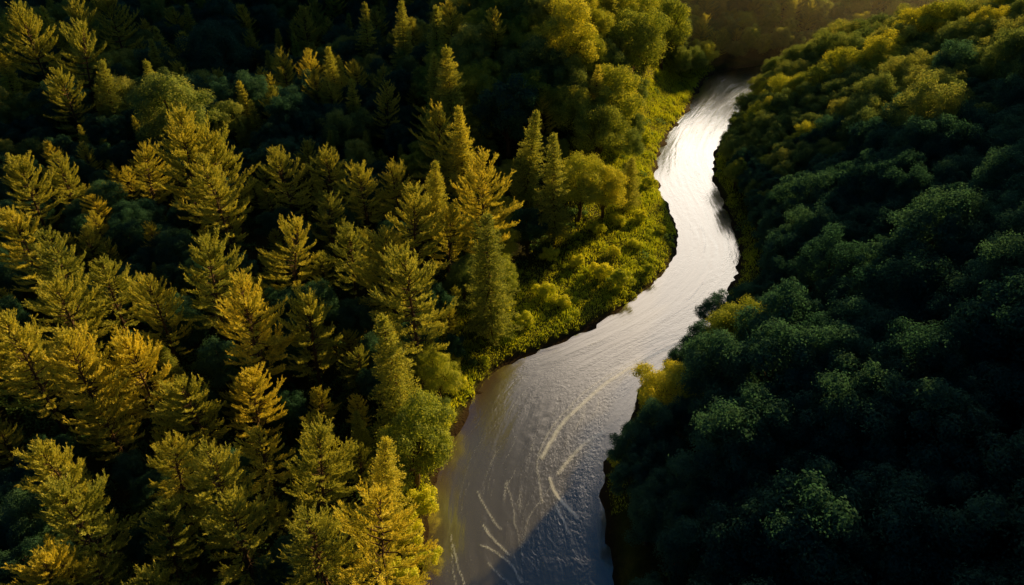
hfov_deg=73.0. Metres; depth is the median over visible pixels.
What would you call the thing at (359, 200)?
pine tree
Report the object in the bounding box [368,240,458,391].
pine tree
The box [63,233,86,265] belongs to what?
pine tree
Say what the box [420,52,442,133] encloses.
spruce tree
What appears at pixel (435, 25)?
spruce tree
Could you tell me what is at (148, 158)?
pine tree
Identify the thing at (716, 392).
broadleaf tree
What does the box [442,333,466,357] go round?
broadleaf tree
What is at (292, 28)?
pine tree
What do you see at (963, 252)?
broadleaf tree
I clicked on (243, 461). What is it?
broadleaf tree
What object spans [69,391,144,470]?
pine tree
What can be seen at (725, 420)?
broadleaf tree
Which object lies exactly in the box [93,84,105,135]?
spruce tree
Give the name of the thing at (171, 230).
broadleaf tree
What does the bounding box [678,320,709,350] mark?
broadleaf tree
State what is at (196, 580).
undergrowth
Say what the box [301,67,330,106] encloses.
pine tree
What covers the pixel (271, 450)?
pine tree
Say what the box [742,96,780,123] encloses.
broadleaf tree
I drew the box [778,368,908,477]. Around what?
broadleaf tree
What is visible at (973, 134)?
broadleaf tree
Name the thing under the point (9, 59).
spruce tree
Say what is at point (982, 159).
broadleaf tree
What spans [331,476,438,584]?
pine tree
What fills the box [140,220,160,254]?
pine tree
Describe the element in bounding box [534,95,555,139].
pine tree
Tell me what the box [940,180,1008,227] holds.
broadleaf tree
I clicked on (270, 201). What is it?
pine tree
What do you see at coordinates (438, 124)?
pine tree
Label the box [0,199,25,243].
broadleaf tree
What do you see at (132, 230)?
broadleaf tree
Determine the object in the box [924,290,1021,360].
broadleaf tree
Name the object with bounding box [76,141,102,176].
pine tree
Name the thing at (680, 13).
broadleaf tree
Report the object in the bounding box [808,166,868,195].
broadleaf tree
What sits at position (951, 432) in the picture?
broadleaf tree
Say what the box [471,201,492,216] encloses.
broadleaf tree
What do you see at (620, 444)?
broadleaf tree
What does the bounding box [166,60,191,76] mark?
pine tree
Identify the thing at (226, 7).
broadleaf tree
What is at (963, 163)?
broadleaf tree
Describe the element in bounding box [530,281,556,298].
bush
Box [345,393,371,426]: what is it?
pine tree
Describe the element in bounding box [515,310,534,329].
bush
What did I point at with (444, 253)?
broadleaf tree
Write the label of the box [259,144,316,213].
pine tree
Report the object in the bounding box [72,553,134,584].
pine tree
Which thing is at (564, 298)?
bush
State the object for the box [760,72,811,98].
broadleaf tree
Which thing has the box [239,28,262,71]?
pine tree
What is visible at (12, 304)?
broadleaf tree
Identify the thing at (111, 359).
broadleaf tree
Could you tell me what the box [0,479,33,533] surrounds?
broadleaf tree
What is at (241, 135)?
spruce tree
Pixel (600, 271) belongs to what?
bush
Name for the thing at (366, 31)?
spruce tree
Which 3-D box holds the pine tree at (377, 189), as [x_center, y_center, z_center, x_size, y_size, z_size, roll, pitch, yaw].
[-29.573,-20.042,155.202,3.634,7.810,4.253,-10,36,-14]
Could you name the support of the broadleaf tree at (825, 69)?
on the ground at (630, 562)
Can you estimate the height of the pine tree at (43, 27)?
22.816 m
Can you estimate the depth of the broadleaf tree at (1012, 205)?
95.08 m
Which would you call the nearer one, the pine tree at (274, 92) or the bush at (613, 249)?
the bush at (613, 249)
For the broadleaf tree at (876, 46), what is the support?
on the ground at (630, 562)
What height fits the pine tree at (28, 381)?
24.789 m
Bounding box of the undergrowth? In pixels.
[0,26,1023,584]
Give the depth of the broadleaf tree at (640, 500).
83.64 m
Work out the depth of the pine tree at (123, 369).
106.70 m
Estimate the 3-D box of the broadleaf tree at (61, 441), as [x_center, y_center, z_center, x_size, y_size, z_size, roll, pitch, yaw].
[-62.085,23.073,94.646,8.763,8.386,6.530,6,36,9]
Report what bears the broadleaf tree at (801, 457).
on the ground at (630, 562)
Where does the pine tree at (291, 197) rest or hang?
on the ground at (630, 562)
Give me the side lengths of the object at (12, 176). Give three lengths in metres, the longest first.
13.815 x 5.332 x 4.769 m
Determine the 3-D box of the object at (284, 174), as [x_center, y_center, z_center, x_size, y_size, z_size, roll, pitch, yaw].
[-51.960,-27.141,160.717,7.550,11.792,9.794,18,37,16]
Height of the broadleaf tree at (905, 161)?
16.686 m
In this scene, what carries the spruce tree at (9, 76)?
on the ground at (630, 562)
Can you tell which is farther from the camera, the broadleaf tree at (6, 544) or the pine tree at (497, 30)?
the pine tree at (497, 30)
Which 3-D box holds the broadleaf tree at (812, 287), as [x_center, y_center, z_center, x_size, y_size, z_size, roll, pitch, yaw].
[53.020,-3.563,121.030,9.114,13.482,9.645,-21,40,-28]
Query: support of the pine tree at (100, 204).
on the ground at (630, 562)
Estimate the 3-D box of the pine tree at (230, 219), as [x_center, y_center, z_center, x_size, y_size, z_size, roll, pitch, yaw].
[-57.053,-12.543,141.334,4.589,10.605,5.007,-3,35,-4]
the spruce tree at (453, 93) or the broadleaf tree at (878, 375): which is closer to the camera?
the broadleaf tree at (878, 375)
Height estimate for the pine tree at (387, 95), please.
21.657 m
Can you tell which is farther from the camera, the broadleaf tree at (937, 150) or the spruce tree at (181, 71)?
the spruce tree at (181, 71)
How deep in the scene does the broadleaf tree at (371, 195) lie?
151.62 m
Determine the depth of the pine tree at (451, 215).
130.54 m
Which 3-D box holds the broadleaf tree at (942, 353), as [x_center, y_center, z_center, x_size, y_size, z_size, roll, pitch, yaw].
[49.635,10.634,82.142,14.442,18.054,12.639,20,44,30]
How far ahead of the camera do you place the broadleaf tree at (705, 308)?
119.11 m
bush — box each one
[390,556,418,582]
[399,510,424,545]
[400,483,438,516]
[409,544,443,566]
[433,414,452,428]
[439,351,461,373]
[443,373,468,395]
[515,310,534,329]
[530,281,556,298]
[538,247,559,260]
[549,293,570,307]
[569,253,584,266]
[587,262,613,279]
[588,222,607,233]
[606,455,620,467]
[608,245,620,255]
[610,212,624,226]
[610,264,636,287]
[627,238,642,248]
[634,210,647,220]
[636,387,647,405]
[640,132,653,144]
[641,177,656,186]
[641,261,657,273]
[656,225,666,233]
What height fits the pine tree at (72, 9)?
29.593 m
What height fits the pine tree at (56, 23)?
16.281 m
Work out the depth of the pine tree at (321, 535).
73.81 m
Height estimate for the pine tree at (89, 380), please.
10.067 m
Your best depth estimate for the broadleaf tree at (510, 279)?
128.80 m
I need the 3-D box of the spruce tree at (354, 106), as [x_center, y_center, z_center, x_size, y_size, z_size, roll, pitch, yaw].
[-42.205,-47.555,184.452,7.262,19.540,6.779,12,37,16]
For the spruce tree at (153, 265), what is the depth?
127.44 m
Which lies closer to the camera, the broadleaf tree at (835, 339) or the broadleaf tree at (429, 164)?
the broadleaf tree at (835, 339)
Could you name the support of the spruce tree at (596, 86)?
on the ground at (630, 562)
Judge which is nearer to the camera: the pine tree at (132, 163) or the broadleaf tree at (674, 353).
the broadleaf tree at (674, 353)
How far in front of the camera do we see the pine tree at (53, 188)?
149.79 m
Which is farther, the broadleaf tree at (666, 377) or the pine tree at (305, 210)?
the pine tree at (305, 210)
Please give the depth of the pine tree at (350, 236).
120.58 m
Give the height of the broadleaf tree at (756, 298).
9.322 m
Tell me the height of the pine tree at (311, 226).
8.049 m
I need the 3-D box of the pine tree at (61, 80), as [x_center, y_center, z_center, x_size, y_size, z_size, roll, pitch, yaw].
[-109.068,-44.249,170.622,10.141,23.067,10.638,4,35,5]
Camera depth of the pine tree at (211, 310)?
120.94 m
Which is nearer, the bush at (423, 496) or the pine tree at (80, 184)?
the bush at (423, 496)
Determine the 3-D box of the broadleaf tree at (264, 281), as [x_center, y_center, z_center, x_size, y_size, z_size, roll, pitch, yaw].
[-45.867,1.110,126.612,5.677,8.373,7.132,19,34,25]
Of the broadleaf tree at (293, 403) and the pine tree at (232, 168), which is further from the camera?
the pine tree at (232, 168)
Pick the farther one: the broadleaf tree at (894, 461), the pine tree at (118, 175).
the pine tree at (118, 175)
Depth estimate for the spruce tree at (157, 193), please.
154.51 m
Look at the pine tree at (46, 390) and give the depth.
102.78 m
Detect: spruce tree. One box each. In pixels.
[0,19,6,40]
[0,35,9,57]
[0,46,34,129]
[0,306,41,361]
[2,14,21,50]
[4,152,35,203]
[5,44,20,72]
[38,5,65,54]
[63,248,85,286]
[77,124,97,164]
[88,1,100,15]
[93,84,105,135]
[94,59,129,141]
[131,115,145,151]
[142,59,169,140]
[147,38,167,75]
[151,262,165,295]
[152,25,179,60]
[152,177,167,203]
[159,345,191,412]
[179,67,186,76]
[180,288,197,315]
[183,3,196,35]
[214,122,224,140]
[234,113,252,156]
[235,80,259,143]
[246,328,265,374]
[248,99,264,150]
[273,28,285,52]
[312,324,335,361]
[322,46,345,102]
[325,130,338,156]
[335,55,348,96]
[344,13,353,30]
[344,78,365,141]
[350,411,378,466]
[355,1,377,64]
[368,312,425,454]
[389,0,413,72]
[397,144,407,174]
[417,159,454,245]
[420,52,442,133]
[424,4,448,62]
[433,44,481,163]
[504,110,545,209]
[534,132,573,244]
[583,65,605,139]
[605,0,619,20]
[611,157,641,212]
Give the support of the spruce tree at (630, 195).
on the ground at (630, 562)
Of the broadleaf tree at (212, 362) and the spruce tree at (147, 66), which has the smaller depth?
the broadleaf tree at (212, 362)
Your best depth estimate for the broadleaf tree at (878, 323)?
88.41 m
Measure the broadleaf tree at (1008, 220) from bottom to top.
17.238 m
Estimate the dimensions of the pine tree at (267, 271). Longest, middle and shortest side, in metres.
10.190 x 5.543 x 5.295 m
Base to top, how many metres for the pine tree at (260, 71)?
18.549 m
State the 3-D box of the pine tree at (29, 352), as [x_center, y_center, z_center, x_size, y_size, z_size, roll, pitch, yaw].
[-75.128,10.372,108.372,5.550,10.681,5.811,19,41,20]
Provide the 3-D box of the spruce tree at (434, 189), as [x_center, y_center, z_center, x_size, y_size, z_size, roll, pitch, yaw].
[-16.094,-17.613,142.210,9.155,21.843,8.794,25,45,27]
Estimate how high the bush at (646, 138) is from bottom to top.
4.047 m
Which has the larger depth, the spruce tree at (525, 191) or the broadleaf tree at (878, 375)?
the spruce tree at (525, 191)
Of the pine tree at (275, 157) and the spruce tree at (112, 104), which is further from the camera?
the spruce tree at (112, 104)
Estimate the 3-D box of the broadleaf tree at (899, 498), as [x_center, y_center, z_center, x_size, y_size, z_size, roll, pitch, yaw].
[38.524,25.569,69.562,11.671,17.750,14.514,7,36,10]
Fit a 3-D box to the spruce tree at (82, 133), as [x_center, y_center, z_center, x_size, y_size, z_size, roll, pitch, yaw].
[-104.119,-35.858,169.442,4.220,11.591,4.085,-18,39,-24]
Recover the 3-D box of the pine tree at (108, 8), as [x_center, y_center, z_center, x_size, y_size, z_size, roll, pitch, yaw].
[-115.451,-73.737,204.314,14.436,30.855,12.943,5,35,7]
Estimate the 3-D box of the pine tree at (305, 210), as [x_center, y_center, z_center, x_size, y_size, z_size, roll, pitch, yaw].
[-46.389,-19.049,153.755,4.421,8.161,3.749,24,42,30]
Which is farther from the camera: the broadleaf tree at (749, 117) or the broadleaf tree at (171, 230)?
the broadleaf tree at (749, 117)
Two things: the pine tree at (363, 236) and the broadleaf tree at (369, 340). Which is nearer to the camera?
the broadleaf tree at (369, 340)
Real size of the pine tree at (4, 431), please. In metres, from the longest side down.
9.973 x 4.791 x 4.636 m
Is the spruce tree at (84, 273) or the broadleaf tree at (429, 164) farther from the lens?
the broadleaf tree at (429, 164)
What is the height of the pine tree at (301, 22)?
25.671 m
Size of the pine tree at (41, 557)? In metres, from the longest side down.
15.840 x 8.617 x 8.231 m
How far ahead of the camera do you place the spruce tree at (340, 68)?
197.89 m
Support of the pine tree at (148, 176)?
on the ground at (630, 562)
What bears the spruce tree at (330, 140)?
on the ground at (630, 562)
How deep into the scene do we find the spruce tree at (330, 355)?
117.43 m
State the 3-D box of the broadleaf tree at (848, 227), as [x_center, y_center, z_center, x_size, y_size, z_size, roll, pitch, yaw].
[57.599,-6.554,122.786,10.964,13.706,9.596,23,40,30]
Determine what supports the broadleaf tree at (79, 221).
on the ground at (630, 562)
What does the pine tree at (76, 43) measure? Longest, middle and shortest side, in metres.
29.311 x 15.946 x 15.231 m
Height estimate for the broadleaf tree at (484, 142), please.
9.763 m
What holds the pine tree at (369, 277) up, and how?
on the ground at (630, 562)
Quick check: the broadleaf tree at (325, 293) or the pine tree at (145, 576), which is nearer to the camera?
the pine tree at (145, 576)
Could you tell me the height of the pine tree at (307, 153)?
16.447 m
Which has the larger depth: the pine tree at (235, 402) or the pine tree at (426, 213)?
the pine tree at (426, 213)
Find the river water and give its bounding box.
[421,65,763,584]
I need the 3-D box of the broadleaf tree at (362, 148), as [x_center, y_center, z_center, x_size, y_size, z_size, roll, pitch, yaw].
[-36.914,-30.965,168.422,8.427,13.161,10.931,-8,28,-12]
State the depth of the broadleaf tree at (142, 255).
130.00 m
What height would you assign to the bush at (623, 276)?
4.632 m
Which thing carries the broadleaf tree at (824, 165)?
on the ground at (630, 562)
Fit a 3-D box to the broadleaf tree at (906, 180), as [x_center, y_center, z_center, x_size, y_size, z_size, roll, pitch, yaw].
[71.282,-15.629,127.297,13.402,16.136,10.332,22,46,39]
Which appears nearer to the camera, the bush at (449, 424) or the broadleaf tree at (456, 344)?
the bush at (449, 424)
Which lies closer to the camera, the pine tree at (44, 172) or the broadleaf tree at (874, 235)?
the broadleaf tree at (874, 235)
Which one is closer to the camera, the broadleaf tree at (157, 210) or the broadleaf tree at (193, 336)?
the broadleaf tree at (193, 336)
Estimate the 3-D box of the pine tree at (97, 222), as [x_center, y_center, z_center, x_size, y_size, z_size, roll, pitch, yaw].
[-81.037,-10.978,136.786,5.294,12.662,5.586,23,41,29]
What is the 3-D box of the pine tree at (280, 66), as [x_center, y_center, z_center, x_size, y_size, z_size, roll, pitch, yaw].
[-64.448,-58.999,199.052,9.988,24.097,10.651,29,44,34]
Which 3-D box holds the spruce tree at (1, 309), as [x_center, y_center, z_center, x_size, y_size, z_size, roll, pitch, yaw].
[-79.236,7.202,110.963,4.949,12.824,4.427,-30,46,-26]
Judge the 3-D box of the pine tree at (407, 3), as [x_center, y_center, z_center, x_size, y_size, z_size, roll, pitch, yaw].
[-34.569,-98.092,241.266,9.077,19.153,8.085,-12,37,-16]
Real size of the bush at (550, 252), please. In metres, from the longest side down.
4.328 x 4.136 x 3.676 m
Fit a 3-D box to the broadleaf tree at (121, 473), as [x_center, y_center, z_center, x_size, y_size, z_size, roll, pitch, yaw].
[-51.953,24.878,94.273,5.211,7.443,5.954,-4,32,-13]
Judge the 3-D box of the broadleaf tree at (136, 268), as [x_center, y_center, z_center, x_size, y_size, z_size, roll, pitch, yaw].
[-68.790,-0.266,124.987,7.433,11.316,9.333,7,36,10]
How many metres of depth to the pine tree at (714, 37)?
252.28 m
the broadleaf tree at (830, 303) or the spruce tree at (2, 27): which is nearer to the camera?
the broadleaf tree at (830, 303)
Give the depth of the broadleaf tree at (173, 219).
143.59 m
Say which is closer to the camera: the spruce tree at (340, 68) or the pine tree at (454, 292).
the pine tree at (454, 292)
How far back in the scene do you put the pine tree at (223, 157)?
139.94 m
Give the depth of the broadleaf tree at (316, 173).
161.95 m
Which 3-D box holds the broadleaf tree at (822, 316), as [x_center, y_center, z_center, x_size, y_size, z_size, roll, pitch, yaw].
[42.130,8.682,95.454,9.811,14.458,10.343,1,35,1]
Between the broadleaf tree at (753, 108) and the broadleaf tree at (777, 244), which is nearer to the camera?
the broadleaf tree at (777, 244)
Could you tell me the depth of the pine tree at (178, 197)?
147.88 m
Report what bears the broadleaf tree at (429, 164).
on the ground at (630, 562)
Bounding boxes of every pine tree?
[0,0,73,122]
[0,150,62,245]
[0,288,22,309]
[0,308,75,436]
[0,350,29,399]
[0,416,24,465]
[0,532,88,584]
[2,333,46,365]
[9,242,35,285]
[11,434,110,537]
[22,9,58,46]
[24,364,56,409]
[31,543,106,584]
[32,468,148,583]
[37,319,142,452]
[40,139,64,167]
[40,168,58,191]
[42,64,95,136]
[42,173,66,209]
[44,17,111,117]
[44,18,67,47]
[46,150,93,210]
[47,27,70,53]
[56,0,117,62]
[59,459,90,496]
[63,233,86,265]
[66,182,86,197]
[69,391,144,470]
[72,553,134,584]
[74,223,105,266]
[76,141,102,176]
[78,363,96,395]
[79,194,113,239]
[84,210,111,251]
[89,0,143,75]
[96,324,179,434]
[96,371,132,418]
[98,138,113,156]
[98,235,126,269]
[104,159,118,180]
[105,165,128,200]
[107,352,147,395]
[111,165,140,200]
[121,561,180,584]
[125,138,177,215]
[126,159,142,181]
[132,281,154,312]
[136,18,152,36]
[139,148,155,168]
[139,494,207,584]
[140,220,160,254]
[141,161,154,195]
[146,372,231,459]
[146,429,221,520]
[147,425,183,470]
[149,102,226,230]
[164,6,186,34]
[164,97,187,109]
[165,155,186,191]
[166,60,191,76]
[167,30,188,53]
[173,193,183,203]
[178,225,253,340]
[183,151,249,253]
[184,185,209,230]
[184,435,262,551]
[186,114,261,233]
[195,481,285,584]
[196,224,219,249]
[196,283,232,323]
[208,67,229,98]
[208,268,307,395]
[214,149,235,175]
[215,263,237,295]
[218,376,253,433]
[219,213,244,248]
[228,361,288,459]
[233,423,295,501]
[234,2,259,40]
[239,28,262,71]
[242,176,264,214]
[244,300,274,349]
[248,276,271,320]
[254,67,273,85]
[255,165,276,195]
[255,181,279,214]
[256,212,319,308]
[256,250,284,292]
[258,83,286,138]
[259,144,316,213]
[264,71,283,88]
[265,495,293,537]
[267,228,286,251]
[270,46,300,88]
[273,242,289,275]
[277,500,365,584]
[281,182,297,210]
[282,412,363,541]
[285,20,305,56]
[290,4,322,61]
[293,138,321,200]
[293,195,312,217]
[295,48,333,87]
[298,40,318,56]
[298,410,334,452]
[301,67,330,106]
[304,142,349,210]
[304,221,318,252]
[308,250,336,288]
[308,274,331,298]
[308,384,341,425]
[309,461,335,512]
[311,180,325,207]
[311,190,357,267]
[314,75,346,109]
[325,221,376,296]
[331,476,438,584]
[334,328,359,361]
[335,159,385,242]
[335,344,369,398]
[340,59,368,120]
[342,439,374,487]
[345,192,369,229]
[345,224,423,328]
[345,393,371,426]
[356,229,372,261]
[359,5,389,44]
[367,64,390,92]
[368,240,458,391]
[372,77,408,156]
[373,188,385,215]
[374,190,393,218]
[375,156,424,231]
[379,156,395,167]
[379,180,450,283]
[386,29,397,59]
[390,181,402,206]
[402,0,420,7]
[406,15,422,51]
[409,98,452,190]
[410,86,443,138]
[415,208,435,243]
[427,201,475,278]
[429,0,463,45]
[435,129,475,192]
[440,304,459,337]
[449,285,466,321]
[450,146,524,271]
[476,7,508,59]
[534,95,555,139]
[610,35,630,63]
[705,30,721,65]
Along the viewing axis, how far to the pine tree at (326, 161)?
145.08 m
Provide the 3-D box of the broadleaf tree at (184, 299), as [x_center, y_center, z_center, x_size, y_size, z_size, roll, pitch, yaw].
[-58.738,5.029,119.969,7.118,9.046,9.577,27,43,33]
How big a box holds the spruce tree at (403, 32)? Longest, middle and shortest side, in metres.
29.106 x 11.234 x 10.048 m
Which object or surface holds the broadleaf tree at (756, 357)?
on the ground at (630, 562)
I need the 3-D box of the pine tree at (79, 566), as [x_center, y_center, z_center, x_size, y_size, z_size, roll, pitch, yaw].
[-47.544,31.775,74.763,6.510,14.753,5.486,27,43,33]
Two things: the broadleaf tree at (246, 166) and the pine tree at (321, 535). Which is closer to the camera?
the pine tree at (321, 535)
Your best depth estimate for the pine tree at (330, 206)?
132.79 m
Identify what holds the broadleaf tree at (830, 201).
on the ground at (630, 562)
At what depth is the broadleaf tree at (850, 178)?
129.72 m
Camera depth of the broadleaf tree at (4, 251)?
129.51 m
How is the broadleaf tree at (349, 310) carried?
on the ground at (630, 562)
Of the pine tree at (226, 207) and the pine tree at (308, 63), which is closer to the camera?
the pine tree at (226, 207)
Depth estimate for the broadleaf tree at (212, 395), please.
105.50 m
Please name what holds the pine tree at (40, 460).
on the ground at (630, 562)
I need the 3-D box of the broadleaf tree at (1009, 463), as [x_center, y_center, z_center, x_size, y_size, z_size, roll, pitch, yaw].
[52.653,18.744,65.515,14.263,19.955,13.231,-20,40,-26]
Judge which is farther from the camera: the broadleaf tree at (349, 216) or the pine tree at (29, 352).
the broadleaf tree at (349, 216)
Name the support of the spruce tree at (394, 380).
on the ground at (630, 562)
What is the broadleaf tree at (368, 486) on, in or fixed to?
on the ground at (630, 562)
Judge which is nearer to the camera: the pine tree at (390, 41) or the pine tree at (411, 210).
the pine tree at (411, 210)
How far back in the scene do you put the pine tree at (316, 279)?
123.35 m
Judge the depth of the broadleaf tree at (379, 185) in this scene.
157.03 m
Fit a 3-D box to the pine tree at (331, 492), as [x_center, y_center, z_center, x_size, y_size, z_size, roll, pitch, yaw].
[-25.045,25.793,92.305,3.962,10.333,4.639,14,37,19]
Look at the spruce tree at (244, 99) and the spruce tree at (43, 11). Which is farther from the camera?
the spruce tree at (43, 11)
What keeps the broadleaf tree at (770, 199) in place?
on the ground at (630, 562)
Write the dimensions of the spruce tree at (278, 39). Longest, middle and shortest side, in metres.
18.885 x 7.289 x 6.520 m
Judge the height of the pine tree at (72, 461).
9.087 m
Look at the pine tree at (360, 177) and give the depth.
138.85 m
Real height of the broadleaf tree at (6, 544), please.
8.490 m
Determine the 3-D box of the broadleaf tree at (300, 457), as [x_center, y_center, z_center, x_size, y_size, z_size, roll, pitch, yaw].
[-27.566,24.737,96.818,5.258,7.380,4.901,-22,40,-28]
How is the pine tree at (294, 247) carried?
on the ground at (630, 562)
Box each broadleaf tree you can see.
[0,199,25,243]
[0,228,14,243]
[0,241,12,265]
[0,258,38,301]
[0,294,30,333]
[0,448,60,500]
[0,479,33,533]
[0,488,75,559]
[0,525,21,560]
[0,535,74,584]
[0,572,23,584]
[12,200,54,226]
[25,433,91,472]
[40,245,76,280]
[61,198,101,229]
[64,212,101,253]
[75,281,130,321]
[81,267,116,293]
[82,179,129,213]
[102,217,150,256]
[106,262,148,304]
[107,197,157,238]
[110,330,147,361]
[110,448,148,490]
[119,508,185,575]
[123,244,164,278]
[128,468,172,512]
[137,198,167,222]
[142,293,194,332]
[144,220,167,246]
[145,224,200,260]
[153,230,200,270]
[154,261,191,295]
[158,299,211,355]
[166,203,194,229]
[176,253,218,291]
[187,386,221,420]
[193,334,254,392]
[197,0,248,39]
[200,446,253,510]
[205,177,238,211]
[224,253,259,284]
[226,173,254,205]
[237,162,258,180]
[247,142,279,186]
[248,276,276,299]
[253,205,304,245]
[255,387,308,437]
[256,284,323,327]
[264,335,303,383]
[270,315,314,345]
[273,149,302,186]
[275,135,302,183]
[282,224,317,256]
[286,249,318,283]
[292,450,331,478]
[302,278,344,338]
[304,156,327,186]
[319,202,362,247]
[328,153,343,176]
[331,155,364,174]
[333,170,356,188]
[333,178,376,218]
[333,259,361,290]
[336,297,378,343]
[343,138,375,170]
[350,329,388,368]
[355,362,389,407]
[361,159,394,185]
[362,483,397,512]
[365,171,386,208]
[366,256,394,289]
[374,219,410,244]
[396,151,424,184]
[399,312,440,356]
[407,140,443,165]
[414,282,454,321]
[415,189,424,208]
[419,156,446,177]
[437,240,463,267]
[442,193,458,205]
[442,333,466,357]
[454,213,481,248]
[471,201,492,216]
[472,137,499,162]
[476,224,520,257]
[487,164,518,195]
[490,195,514,218]
[491,253,518,292]
[499,158,522,176]
[538,0,599,62]
[568,32,612,77]
[604,419,657,474]
[606,6,673,71]
[607,447,665,499]
[621,474,674,546]
[629,359,699,410]
[634,396,682,449]
[638,437,692,481]
[649,457,714,518]
[652,481,725,578]
[655,0,692,69]
[655,498,796,584]
[663,343,706,371]
[666,380,802,499]
[675,328,779,406]
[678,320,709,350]
[679,381,775,471]
[693,288,736,325]
[700,457,809,555]
[703,294,767,344]
[714,318,838,426]
[723,157,747,189]
[728,279,761,303]
[731,276,827,355]
[731,281,771,304]
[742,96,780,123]
[742,111,767,134]
[744,453,885,584]
[749,323,790,388]
[750,294,773,312]
[751,203,795,238]
[754,225,782,252]
[756,154,777,164]
[756,232,809,278]
[756,253,806,291]
[757,191,788,219]
[759,269,783,292]
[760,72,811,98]
[760,173,783,192]
[762,277,811,299]
[764,204,838,257]
[770,160,797,179]
[770,444,847,546]
[771,170,841,229]
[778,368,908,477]
[779,318,882,396]
[782,120,822,142]
[783,170,817,187]
[788,307,842,345]
[793,60,836,114]
[794,190,862,224]
[798,234,833,298]
[806,350,934,447]
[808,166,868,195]
[809,218,868,244]
[812,158,845,173]
[813,274,867,323]
[821,44,868,84]
[822,297,891,338]
[823,254,860,275]
[830,160,902,203]
[830,293,930,381]
[834,440,921,521]
[841,456,966,584]
[843,236,987,340]
[845,206,905,242]
[848,237,925,306]
[850,144,917,174]
[854,127,901,163]
[857,28,904,73]
[858,227,892,254]
[860,164,935,206]
[861,192,915,231]
[867,312,1011,415]
[870,374,1013,498]
[873,149,932,196]
[878,113,956,160]
[880,183,995,268]
[892,2,950,44]
[892,117,947,149]
[892,200,946,249]
[908,181,954,202]
[908,459,1023,560]
[916,140,958,175]
[917,0,973,35]
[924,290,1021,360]
[925,118,995,160]
[925,238,1006,301]
[929,164,970,191]
[931,144,986,187]
[937,476,1023,583]
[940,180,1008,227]
[942,227,1023,301]
[945,201,1003,241]
[948,139,1023,197]
[949,266,1023,384]
[967,153,1005,184]
[967,190,1023,241]
[975,201,1023,264]
[977,126,1023,157]
[978,263,1023,362]
[979,425,1023,517]
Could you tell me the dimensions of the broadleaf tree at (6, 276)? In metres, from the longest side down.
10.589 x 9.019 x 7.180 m
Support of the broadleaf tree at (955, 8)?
on the ground at (630, 562)
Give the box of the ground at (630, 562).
[0,0,1023,584]
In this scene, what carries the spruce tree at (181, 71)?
on the ground at (630, 562)
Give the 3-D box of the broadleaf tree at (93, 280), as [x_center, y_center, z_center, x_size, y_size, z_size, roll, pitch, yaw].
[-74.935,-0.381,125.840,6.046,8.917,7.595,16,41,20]
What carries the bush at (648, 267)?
on the ground at (630, 562)
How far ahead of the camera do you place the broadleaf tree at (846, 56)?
193.69 m
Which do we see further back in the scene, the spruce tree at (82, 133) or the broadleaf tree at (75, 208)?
the spruce tree at (82, 133)
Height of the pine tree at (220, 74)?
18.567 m
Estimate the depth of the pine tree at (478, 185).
129.33 m
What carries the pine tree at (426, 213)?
on the ground at (630, 562)
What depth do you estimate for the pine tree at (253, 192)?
152.28 m
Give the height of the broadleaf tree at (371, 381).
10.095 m
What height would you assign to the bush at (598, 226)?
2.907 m
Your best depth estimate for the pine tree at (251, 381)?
97.70 m
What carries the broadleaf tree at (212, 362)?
on the ground at (630, 562)
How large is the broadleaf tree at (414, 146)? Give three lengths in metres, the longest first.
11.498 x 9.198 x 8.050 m

